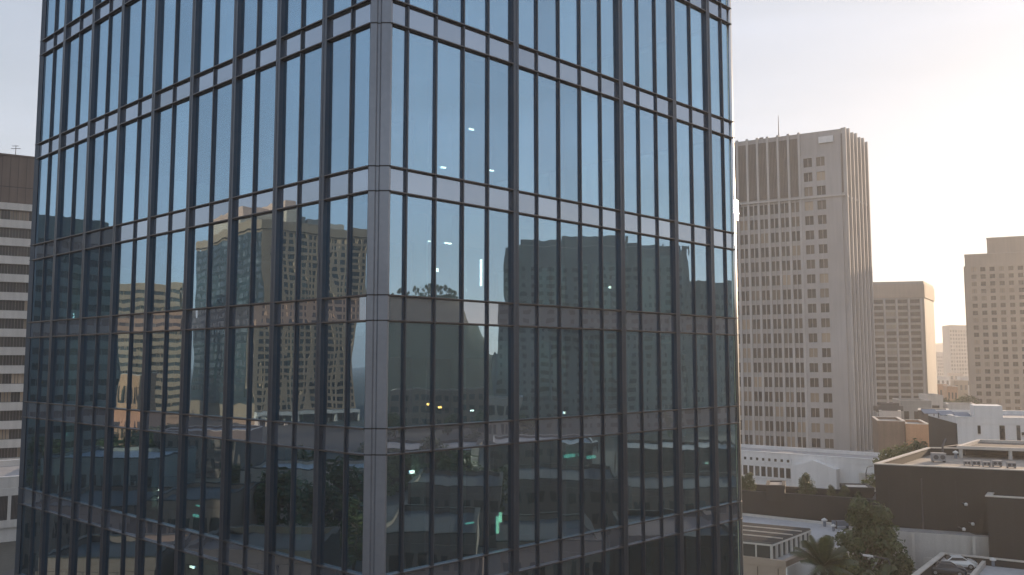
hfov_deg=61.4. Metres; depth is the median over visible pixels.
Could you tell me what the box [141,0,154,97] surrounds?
window pane
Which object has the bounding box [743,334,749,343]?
window
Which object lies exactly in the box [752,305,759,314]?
window
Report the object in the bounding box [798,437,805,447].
window
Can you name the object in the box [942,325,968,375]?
tower
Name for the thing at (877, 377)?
window
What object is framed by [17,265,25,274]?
window
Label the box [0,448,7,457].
window
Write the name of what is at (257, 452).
window pane
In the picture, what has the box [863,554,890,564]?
street lamp
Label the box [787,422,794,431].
window
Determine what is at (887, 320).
window
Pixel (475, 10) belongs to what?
window pane
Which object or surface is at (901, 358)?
window
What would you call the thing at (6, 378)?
window
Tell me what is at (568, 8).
window pane
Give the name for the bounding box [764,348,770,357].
window
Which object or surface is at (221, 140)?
window pane
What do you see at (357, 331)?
window pane
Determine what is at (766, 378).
window
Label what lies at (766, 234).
window
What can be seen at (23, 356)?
window
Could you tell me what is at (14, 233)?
window
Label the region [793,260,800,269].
window
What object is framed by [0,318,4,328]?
window
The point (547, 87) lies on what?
window pane
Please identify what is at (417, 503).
window pane
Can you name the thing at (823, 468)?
white building
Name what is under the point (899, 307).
window
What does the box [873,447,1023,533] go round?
dark building
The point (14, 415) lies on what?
window
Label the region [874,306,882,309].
window
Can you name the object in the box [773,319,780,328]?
window
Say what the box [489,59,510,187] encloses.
window pane
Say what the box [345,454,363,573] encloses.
window pane
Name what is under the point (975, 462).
air conditioner
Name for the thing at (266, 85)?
window pane
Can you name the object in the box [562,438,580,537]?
window pane
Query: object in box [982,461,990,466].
air conditioner
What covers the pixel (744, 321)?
window
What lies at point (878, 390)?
window
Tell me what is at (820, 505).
dark roof terrace
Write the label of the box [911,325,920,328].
window
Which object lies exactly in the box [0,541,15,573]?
ground
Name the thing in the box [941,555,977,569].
parked car
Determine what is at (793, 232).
window
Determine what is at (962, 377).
brick house
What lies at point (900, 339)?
window
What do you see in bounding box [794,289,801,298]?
window
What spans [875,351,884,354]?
window
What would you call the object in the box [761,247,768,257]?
window
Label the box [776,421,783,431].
window
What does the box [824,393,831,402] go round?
window
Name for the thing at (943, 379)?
brick house
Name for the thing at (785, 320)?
window
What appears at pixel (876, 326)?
window
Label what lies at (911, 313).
window
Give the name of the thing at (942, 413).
solar rack
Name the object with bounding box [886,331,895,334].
window
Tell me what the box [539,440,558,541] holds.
window pane
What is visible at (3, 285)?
window
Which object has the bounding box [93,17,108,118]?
window pane
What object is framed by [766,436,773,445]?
window
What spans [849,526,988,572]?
pale podium
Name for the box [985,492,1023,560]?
dark annex
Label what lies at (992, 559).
roof vent
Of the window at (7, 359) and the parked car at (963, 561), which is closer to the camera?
the parked car at (963, 561)
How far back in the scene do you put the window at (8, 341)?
154.70 m
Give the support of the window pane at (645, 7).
in the glass tower at (382, 286)
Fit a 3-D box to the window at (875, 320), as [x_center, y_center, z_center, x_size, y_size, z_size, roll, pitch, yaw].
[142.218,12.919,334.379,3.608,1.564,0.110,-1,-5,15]
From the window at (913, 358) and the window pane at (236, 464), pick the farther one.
the window at (913, 358)
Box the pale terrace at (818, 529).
[742,513,932,563]
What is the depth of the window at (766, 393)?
212.77 m
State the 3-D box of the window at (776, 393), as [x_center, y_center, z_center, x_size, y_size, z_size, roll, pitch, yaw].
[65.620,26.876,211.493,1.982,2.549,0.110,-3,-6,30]
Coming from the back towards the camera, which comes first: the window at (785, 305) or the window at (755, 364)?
the window at (755, 364)
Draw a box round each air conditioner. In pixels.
[930,452,945,462]
[963,460,970,464]
[971,460,980,465]
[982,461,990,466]
[991,460,1001,466]
[1006,462,1015,467]
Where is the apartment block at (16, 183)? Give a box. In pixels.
[0,153,34,459]
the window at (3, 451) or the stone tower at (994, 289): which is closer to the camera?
the window at (3, 451)
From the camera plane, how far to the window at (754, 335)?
215.35 m
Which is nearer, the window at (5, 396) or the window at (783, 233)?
the window at (5, 396)
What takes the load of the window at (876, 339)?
in the slab tower at (905, 344)
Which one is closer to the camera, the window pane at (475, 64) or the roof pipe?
the window pane at (475, 64)
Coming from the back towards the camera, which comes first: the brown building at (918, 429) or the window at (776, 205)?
the window at (776, 205)
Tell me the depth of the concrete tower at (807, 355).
211.52 m
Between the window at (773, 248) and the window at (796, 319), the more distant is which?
the window at (773, 248)
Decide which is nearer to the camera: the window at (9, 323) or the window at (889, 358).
the window at (9, 323)
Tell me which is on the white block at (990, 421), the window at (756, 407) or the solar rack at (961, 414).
the solar rack at (961, 414)
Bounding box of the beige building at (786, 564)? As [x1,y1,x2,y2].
[743,542,827,574]
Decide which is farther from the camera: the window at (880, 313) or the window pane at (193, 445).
the window at (880, 313)
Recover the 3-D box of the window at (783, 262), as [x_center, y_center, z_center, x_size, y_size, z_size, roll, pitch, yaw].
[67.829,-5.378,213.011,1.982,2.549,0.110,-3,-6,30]
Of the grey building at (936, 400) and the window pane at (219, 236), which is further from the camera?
the grey building at (936, 400)
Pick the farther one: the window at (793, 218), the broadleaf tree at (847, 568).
the window at (793, 218)
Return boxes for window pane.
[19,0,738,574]
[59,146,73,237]
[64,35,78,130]
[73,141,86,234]
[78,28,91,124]
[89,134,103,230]
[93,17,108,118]
[103,129,116,227]
[105,530,120,574]
[108,10,121,111]
[108,428,124,512]
[112,334,128,408]
[119,121,136,223]
[123,535,135,574]
[124,0,141,104]
[125,430,139,515]
[136,115,150,219]
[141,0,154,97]
[143,432,160,521]
[147,332,163,411]
[150,234,167,311]
[154,107,171,215]
[158,0,175,89]
[161,434,177,525]
[165,331,181,412]
[168,231,184,309]
[171,100,188,211]
[176,0,192,81]
[182,436,201,531]
[186,330,204,414]
[189,226,207,308]
[193,90,212,205]
[197,0,214,72]
[202,438,221,537]
[206,329,224,415]
[209,222,227,306]
[212,82,231,201]
[217,0,233,64]
[226,441,245,543]
[230,328,248,417]
[233,217,251,304]
[236,73,254,195]
[246,443,266,548]
[250,327,268,419]
[253,213,271,302]
[256,65,275,190]
[272,446,290,555]
[275,326,293,421]
[278,208,296,300]
[281,55,299,184]
[293,448,313,561]
[296,325,315,423]
[298,203,318,299]
[301,46,321,180]
[320,451,342,568]
[323,323,345,425]
[325,197,347,296]
[328,35,349,173]
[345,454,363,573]
[348,322,365,426]
[350,193,367,294]
[352,27,369,168]
[404,452,430,570]
[405,323,431,425]
[407,196,432,296]
[408,32,433,172]
[434,450,458,564]
[435,324,459,424]
[436,201,460,298]
[437,41,460,178]
[463,325,485,422]
[463,447,484,557]
[464,50,485,183]
[464,206,485,300]
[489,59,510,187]
[489,210,510,301]
[489,326,510,420]
[489,445,510,552]
[519,69,534,192]
[519,442,535,546]
[538,0,556,56]
[538,75,556,196]
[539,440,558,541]
[560,0,577,64]
[560,82,578,201]
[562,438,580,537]
[581,0,598,71]
[581,89,599,205]
[584,436,602,532]
[601,0,615,78]
[602,96,617,208]
[622,0,636,85]
[623,103,637,212]
[638,0,653,91]
[640,109,655,216]
[656,0,669,97]
[657,115,671,219]
[675,0,689,104]
[677,121,691,223]
[690,6,705,110]
[693,127,707,226]
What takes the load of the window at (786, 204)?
in the concrete tower at (807, 355)
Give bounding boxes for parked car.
[932,561,966,574]
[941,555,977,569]
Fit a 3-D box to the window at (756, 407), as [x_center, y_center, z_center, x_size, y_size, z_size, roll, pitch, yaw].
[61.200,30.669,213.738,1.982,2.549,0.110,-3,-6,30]
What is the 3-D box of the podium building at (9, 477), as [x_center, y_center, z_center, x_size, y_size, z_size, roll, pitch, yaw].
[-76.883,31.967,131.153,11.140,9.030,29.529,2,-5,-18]
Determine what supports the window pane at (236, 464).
in the glass tower at (382, 286)
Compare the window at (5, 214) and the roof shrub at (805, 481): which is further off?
the window at (5, 214)
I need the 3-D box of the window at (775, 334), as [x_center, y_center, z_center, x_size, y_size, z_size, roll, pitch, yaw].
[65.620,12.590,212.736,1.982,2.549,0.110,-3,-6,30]
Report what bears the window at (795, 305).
in the concrete tower at (807, 355)
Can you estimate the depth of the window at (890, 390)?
330.87 m
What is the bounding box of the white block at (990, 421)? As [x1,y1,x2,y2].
[928,404,1023,447]
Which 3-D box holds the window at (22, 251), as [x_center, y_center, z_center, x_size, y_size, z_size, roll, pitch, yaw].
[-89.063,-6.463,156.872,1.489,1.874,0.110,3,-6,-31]
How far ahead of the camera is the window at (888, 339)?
332.57 m
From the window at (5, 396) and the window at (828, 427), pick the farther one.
the window at (828, 427)
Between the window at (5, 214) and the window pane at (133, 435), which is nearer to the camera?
the window pane at (133, 435)
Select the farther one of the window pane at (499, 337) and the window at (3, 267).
the window at (3, 267)
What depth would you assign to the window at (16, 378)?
154.89 m
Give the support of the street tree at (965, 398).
on the ground
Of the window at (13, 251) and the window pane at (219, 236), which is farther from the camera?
the window at (13, 251)
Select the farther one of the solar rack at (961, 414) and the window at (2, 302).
the window at (2, 302)
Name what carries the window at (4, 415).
in the apartment block at (16, 183)
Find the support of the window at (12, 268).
in the apartment block at (16, 183)
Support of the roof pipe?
on the dark building at (918, 489)
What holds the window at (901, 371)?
in the slab tower at (905, 344)
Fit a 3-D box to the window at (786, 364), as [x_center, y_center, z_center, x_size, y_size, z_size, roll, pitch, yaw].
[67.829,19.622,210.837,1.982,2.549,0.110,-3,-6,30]
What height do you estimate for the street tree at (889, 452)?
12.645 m
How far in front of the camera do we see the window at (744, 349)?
216.41 m
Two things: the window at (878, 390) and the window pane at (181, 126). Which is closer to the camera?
the window pane at (181, 126)
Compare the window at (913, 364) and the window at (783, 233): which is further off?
the window at (913, 364)
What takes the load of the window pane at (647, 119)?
in the glass tower at (382, 286)
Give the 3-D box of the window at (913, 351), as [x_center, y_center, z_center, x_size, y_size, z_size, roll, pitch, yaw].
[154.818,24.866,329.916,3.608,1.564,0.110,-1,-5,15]
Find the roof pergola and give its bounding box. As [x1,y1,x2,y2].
[957,439,1023,459]
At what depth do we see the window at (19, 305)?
156.02 m
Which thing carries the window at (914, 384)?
in the slab tower at (905, 344)
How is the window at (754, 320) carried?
in the concrete tower at (807, 355)
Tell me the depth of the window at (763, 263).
215.59 m
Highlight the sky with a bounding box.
[0,0,1023,342]
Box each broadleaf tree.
[826,553,858,574]
[829,495,915,574]
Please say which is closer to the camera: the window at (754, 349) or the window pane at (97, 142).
the window pane at (97, 142)
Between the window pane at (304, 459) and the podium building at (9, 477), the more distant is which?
the podium building at (9, 477)
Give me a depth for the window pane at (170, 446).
33.38 m
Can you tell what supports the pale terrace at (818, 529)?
on the ground
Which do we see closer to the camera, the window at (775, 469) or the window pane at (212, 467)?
the window pane at (212, 467)
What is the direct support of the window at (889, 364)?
in the slab tower at (905, 344)
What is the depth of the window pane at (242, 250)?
30.92 m
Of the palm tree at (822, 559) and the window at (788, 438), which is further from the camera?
the window at (788, 438)
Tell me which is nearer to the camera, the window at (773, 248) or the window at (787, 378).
the window at (787, 378)
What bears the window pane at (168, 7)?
in the glass tower at (382, 286)
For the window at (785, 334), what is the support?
in the concrete tower at (807, 355)
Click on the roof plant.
(887, 407)
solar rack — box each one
[920,409,937,415]
[937,411,952,417]
[952,412,971,416]
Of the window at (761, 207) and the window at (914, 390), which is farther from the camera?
the window at (914, 390)
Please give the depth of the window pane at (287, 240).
29.06 m
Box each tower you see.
[14,0,743,574]
[734,127,877,451]
[873,281,937,415]
[936,352,943,375]
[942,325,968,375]
[964,236,1023,409]
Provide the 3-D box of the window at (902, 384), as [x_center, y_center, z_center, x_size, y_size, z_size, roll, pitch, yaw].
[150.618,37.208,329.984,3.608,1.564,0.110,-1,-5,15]
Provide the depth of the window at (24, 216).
157.44 m
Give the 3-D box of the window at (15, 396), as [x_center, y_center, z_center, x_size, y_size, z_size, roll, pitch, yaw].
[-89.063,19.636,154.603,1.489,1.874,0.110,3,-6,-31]
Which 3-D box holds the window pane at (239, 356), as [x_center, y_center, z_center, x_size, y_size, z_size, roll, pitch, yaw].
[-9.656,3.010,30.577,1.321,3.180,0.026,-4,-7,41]
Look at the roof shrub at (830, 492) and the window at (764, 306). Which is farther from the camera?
the window at (764, 306)
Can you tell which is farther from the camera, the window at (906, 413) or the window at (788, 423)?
the window at (906, 413)
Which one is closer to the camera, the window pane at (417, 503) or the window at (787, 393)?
the window pane at (417, 503)
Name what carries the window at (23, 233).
in the apartment block at (16, 183)
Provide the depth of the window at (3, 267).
155.11 m
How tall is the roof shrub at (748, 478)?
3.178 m
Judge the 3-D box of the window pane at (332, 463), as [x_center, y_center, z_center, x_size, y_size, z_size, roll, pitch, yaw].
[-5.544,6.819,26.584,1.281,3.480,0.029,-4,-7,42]
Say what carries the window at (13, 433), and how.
in the apartment block at (16, 183)
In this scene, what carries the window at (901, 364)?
in the slab tower at (905, 344)
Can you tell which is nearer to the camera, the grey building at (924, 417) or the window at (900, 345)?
the grey building at (924, 417)
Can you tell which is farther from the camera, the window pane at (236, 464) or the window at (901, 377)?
the window at (901, 377)
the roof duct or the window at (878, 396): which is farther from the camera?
the window at (878, 396)
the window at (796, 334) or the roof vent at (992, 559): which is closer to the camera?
the roof vent at (992, 559)
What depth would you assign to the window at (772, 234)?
214.93 m
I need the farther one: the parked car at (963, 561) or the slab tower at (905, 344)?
the slab tower at (905, 344)
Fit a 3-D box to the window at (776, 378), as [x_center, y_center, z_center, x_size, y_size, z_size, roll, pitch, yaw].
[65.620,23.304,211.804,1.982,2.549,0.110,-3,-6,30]
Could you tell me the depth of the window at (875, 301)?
334.97 m
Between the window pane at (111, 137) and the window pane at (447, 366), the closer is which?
the window pane at (447, 366)
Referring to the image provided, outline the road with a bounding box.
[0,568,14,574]
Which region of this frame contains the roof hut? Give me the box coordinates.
[839,483,873,498]
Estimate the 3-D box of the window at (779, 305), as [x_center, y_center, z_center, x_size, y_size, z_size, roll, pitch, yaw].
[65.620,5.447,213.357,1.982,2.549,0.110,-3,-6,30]
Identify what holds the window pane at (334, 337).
in the glass tower at (382, 286)
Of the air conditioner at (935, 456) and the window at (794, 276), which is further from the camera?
the window at (794, 276)
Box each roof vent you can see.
[821,518,827,526]
[990,557,995,566]
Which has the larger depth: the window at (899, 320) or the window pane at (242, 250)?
the window at (899, 320)
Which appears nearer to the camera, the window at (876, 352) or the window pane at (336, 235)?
the window pane at (336, 235)
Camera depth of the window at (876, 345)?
333.46 m
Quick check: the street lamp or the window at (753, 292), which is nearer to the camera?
the street lamp
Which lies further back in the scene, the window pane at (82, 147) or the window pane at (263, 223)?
the window pane at (82, 147)
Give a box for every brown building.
[872,416,905,452]
[903,419,928,446]
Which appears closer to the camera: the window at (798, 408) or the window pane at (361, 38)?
the window pane at (361, 38)
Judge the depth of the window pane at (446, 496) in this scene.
27.16 m
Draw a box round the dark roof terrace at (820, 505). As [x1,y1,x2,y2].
[742,484,875,521]
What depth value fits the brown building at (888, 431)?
157.82 m
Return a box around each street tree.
[861,445,902,490]
[878,442,914,460]
[905,437,930,450]
[959,394,979,403]
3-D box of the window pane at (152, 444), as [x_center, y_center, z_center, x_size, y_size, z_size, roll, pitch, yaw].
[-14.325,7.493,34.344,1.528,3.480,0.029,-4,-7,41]
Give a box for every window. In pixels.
[0,228,9,237]
[0,246,8,255]
[0,264,7,273]
[0,282,6,291]
[0,300,5,309]
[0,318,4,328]
[0,337,3,346]
[0,355,2,365]
[0,411,9,420]
[0,429,8,439]
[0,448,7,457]
[0,496,7,520]
[1,210,10,219]
[1,392,10,401]
[2,374,11,383]
[3,355,12,364]
[4,337,13,346]
[5,319,13,328]
[6,300,14,310]
[7,264,16,273]
[7,282,15,291]
[8,246,17,255]
[8,447,17,457]
[9,228,18,237]
[9,429,17,438]
[10,210,19,219]
[10,392,19,401]
[10,410,18,420]
[10,495,17,519]
[11,374,20,383]
[12,355,21,364]
[13,337,22,346]
[14,319,23,328]
[15,301,24,310]
[16,283,25,292]
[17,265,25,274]
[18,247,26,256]
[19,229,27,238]
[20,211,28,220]
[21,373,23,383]
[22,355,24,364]
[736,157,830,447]
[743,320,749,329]
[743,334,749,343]
[743,348,750,357]
[743,465,747,474]
[744,363,750,372]
[744,377,750,386]
[744,391,751,401]
[745,406,751,415]
[745,420,751,430]
[745,435,752,444]
[749,465,753,475]
[751,262,758,272]
[752,277,758,286]
[752,291,759,300]
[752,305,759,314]
[753,319,759,329]
[753,334,760,343]
[753,348,760,357]
[754,363,760,372]
[754,377,761,386]
[754,391,761,401]
[755,406,761,415]
[755,421,762,430]
[755,466,759,475]
[756,435,762,444]
[760,205,767,214]
[760,219,767,228]
[761,233,767,243]
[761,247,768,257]
[761,466,765,476]
[762,262,768,271]
[762,276,769,285]
[762,290,769,300]
[763,305,769,314]
[763,319,770,328]
[763,334,770,343]
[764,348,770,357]
[764,363,771,372]
[764,377,771,386]
[765,392,772,401]
[765,406,772,416]
[766,421,772,430]
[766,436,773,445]
[767,467,771,476]
[770,204,777,213]
[771,218,778,228]
[771,232,778,242]
[772,247,778,256]
[772,261,779,270]
[772,275,779,285]
[773,290,779,299]
[773,304,780,314]
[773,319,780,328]
[773,467,777,477]
[774,333,781,343]
[774,348,781,357]
[775,363,781,372]
[775,377,782,387]
[775,392,782,401]
[776,407,783,416]
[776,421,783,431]
[776,436,783,446]
[780,468,783,477]
[781,203,788,213]
[781,217,788,227]
[782,232,788,241]
[782,246,789,256]
[782,260,789,270]
[783,275,790,284]
[783,289,790,299]
[784,304,790,313]
[784,319,791,328]
[784,333,791,343]
[785,348,792,357]
[785,363,792,372]
[786,377,793,387]
[786,392,793,402]
[786,407,793,416]
[786,468,790,478]
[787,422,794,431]
[787,437,794,446]
[791,202,798,212]
[792,217,799,226]
[792,231,799,240]
[793,245,800,255]
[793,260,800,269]
[793,274,800,284]
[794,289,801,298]
[794,304,801,313]
[795,318,802,328]
[795,333,802,342]
[795,348,803,357]
[796,363,803,372]
[796,377,803,387]
[797,392,804,402]
[797,407,804,417]
[798,422,805,432]
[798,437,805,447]
[823,378,831,387]
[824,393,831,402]
[824,408,832,417]
[825,424,832,432]
[825,439,833,448]
[874,300,882,303]
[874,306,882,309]
[874,312,882,315]
[874,319,883,322]
[874,325,883,328]
[875,331,883,334]
[875,338,883,341]
[875,344,884,347]
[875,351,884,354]
[876,357,884,360]
[876,363,884,366]
[876,370,885,373]
[876,376,885,379]
[877,383,885,386]
[877,389,885,392]
[877,395,886,398]
[885,300,894,303]
[886,306,894,309]
[886,312,895,315]
[886,319,895,322]
[886,325,895,328]
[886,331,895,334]
[887,338,896,341]
[887,344,896,347]
[887,351,896,354]
[887,357,896,360]
[888,363,897,366]
[888,370,897,373]
[888,376,897,379]
[888,383,897,386]
[889,389,898,392]
[897,299,906,302]
[898,306,907,309]
[898,312,907,315]
[898,318,907,322]
[898,325,907,328]
[899,331,908,334]
[899,338,908,341]
[899,344,908,347]
[899,350,908,354]
[900,357,909,360]
[900,363,909,366]
[900,370,909,373]
[900,376,909,379]
[901,383,910,386]
[901,389,910,392]
[904,411,908,418]
[910,299,919,302]
[910,306,919,309]
[910,312,919,315]
[910,318,919,321]
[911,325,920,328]
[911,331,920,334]
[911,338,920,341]
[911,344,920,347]
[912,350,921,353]
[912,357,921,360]
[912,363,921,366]
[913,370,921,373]
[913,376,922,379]
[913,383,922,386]
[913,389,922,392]
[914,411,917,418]
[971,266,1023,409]
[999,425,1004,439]
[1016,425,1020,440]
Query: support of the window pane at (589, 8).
in the glass tower at (382, 286)
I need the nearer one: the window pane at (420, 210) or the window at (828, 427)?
the window pane at (420, 210)
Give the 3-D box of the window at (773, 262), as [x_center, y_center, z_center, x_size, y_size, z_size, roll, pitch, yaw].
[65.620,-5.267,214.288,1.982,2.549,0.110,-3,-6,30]
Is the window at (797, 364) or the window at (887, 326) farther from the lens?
the window at (887, 326)
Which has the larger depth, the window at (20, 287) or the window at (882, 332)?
the window at (882, 332)
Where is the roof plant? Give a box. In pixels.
[873,403,902,411]
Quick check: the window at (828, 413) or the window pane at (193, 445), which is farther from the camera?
the window at (828, 413)
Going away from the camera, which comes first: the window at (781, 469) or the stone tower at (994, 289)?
the window at (781, 469)
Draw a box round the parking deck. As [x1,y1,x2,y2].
[912,552,1023,574]
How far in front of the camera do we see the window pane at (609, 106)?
34.01 m
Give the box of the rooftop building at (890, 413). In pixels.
[878,410,900,417]
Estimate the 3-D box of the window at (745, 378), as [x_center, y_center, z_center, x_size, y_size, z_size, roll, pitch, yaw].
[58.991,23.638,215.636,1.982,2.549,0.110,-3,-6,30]
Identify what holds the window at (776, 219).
in the concrete tower at (807, 355)
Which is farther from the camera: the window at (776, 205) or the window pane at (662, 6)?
the window at (776, 205)
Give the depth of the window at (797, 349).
209.85 m
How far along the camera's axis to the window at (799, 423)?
208.27 m
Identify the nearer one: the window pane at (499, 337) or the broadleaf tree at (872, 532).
the window pane at (499, 337)
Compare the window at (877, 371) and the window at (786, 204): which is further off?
the window at (877, 371)
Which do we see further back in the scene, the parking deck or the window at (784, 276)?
the window at (784, 276)
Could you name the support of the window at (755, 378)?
in the concrete tower at (807, 355)
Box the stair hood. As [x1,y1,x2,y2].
[766,480,785,499]
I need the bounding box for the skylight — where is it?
[743,522,811,558]
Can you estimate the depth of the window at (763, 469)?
152.11 m
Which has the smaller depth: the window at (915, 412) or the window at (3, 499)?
the window at (3, 499)
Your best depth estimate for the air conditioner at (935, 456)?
95.18 m
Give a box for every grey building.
[892,398,931,418]
[918,393,943,407]
[918,408,948,422]
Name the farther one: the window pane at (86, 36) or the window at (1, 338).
the window at (1, 338)
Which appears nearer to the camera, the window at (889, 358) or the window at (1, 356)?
the window at (1, 356)
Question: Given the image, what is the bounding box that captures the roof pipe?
[941,438,965,454]
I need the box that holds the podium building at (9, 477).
[0,459,19,542]
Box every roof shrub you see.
[742,472,755,490]
[795,472,817,494]
[826,484,837,495]
[838,485,850,496]
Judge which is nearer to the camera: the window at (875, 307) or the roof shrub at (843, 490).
the roof shrub at (843, 490)
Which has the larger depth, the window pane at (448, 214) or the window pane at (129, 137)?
the window pane at (129, 137)
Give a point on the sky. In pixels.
(934, 89)
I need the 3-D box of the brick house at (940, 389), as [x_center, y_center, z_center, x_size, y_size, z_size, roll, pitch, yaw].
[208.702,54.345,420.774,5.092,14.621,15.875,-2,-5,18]
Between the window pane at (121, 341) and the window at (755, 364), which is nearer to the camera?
the window pane at (121, 341)
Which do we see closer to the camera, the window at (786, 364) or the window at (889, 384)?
the window at (786, 364)
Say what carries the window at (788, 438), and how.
in the concrete tower at (807, 355)
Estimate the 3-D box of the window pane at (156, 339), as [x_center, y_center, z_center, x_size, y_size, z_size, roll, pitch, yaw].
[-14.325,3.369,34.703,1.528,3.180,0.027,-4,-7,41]
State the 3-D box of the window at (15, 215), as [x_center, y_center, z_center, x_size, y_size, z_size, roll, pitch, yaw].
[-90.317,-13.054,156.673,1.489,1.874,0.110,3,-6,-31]
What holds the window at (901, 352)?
in the slab tower at (905, 344)
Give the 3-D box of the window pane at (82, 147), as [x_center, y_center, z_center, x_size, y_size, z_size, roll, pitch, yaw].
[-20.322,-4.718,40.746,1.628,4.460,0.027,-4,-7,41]
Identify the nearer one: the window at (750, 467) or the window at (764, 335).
the window at (750, 467)
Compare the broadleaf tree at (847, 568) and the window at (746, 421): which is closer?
the broadleaf tree at (847, 568)
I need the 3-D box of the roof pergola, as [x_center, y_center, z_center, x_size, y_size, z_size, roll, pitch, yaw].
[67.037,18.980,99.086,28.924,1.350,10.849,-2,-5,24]
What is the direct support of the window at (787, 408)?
in the concrete tower at (807, 355)
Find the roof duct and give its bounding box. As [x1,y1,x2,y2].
[831,520,849,528]
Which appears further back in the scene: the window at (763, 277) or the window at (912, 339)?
the window at (912, 339)
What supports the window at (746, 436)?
in the concrete tower at (807, 355)
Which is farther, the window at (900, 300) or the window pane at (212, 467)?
the window at (900, 300)
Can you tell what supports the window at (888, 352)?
in the slab tower at (905, 344)
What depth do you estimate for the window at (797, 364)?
209.59 m
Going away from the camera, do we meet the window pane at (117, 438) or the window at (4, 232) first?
the window pane at (117, 438)
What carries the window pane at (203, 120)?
in the glass tower at (382, 286)
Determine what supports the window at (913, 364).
in the slab tower at (905, 344)
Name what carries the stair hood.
on the dark roof terrace at (820, 505)
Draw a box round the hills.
[935,343,942,351]
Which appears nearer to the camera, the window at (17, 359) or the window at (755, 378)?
the window at (17, 359)
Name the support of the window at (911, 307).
in the slab tower at (905, 344)
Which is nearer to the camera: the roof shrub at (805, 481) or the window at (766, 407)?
the roof shrub at (805, 481)
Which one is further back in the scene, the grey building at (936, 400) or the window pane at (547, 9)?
the grey building at (936, 400)
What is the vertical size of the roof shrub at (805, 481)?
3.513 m
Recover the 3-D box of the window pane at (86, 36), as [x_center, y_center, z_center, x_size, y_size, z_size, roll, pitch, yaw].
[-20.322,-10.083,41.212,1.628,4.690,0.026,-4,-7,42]
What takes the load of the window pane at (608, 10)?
in the glass tower at (382, 286)
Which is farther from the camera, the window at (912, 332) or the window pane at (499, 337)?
the window at (912, 332)
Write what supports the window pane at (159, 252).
in the glass tower at (382, 286)
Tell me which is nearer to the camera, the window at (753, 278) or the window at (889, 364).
the window at (753, 278)
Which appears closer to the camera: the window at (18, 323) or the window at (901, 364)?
the window at (18, 323)
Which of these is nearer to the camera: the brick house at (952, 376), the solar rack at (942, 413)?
the solar rack at (942, 413)
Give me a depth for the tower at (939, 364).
948.19 m
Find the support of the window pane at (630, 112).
in the glass tower at (382, 286)
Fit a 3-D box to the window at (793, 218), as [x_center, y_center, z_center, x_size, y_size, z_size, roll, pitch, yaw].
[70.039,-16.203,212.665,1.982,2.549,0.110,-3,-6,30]
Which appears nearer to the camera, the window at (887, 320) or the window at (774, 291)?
the window at (774, 291)
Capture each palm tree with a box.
[788,535,859,574]
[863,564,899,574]
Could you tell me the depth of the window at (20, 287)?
156.33 m
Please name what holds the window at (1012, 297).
in the stone tower at (994, 289)
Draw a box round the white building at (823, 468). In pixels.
[741,444,885,491]
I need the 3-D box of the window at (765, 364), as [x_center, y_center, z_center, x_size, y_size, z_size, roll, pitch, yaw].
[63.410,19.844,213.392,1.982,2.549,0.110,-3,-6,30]
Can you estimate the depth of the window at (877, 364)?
332.89 m
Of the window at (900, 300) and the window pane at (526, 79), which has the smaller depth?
the window pane at (526, 79)
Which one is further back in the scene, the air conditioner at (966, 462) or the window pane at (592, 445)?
the air conditioner at (966, 462)
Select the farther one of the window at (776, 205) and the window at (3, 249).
the window at (776, 205)
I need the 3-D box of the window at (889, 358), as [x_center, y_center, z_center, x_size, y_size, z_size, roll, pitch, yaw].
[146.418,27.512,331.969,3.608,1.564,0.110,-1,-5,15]
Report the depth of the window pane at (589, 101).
33.20 m
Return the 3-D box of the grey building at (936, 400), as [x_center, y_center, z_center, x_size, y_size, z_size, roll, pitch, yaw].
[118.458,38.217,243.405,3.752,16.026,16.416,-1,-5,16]
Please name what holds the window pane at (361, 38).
in the glass tower at (382, 286)
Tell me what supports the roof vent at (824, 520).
on the pale terrace at (818, 529)
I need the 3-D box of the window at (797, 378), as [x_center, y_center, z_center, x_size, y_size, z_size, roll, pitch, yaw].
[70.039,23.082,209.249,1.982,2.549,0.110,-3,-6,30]
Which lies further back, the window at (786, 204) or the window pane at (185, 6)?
the window at (786, 204)
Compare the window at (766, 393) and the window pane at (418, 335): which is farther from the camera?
the window at (766, 393)
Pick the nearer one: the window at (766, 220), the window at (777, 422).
the window at (777, 422)
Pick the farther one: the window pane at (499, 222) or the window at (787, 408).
the window at (787, 408)
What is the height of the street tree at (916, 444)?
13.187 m
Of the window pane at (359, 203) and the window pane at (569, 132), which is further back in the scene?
the window pane at (569, 132)
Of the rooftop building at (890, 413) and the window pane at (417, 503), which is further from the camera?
the rooftop building at (890, 413)
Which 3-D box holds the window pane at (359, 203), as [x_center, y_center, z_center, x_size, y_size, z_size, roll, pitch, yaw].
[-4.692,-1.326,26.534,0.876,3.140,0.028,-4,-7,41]
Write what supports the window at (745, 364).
in the concrete tower at (807, 355)
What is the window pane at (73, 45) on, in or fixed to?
in the glass tower at (382, 286)
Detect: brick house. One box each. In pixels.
[937,376,949,385]
[937,383,946,394]
[943,386,957,401]
[947,373,962,385]
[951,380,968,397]
[957,376,968,394]
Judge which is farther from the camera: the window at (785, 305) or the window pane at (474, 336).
the window at (785, 305)
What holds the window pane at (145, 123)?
in the glass tower at (382, 286)
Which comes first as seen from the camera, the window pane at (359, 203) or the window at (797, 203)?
the window pane at (359, 203)
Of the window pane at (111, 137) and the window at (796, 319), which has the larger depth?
the window at (796, 319)
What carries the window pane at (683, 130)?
in the glass tower at (382, 286)
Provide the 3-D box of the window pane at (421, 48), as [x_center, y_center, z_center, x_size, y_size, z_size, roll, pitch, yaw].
[-2.913,-5.874,27.455,1.100,4.460,0.029,5,-7,-44]

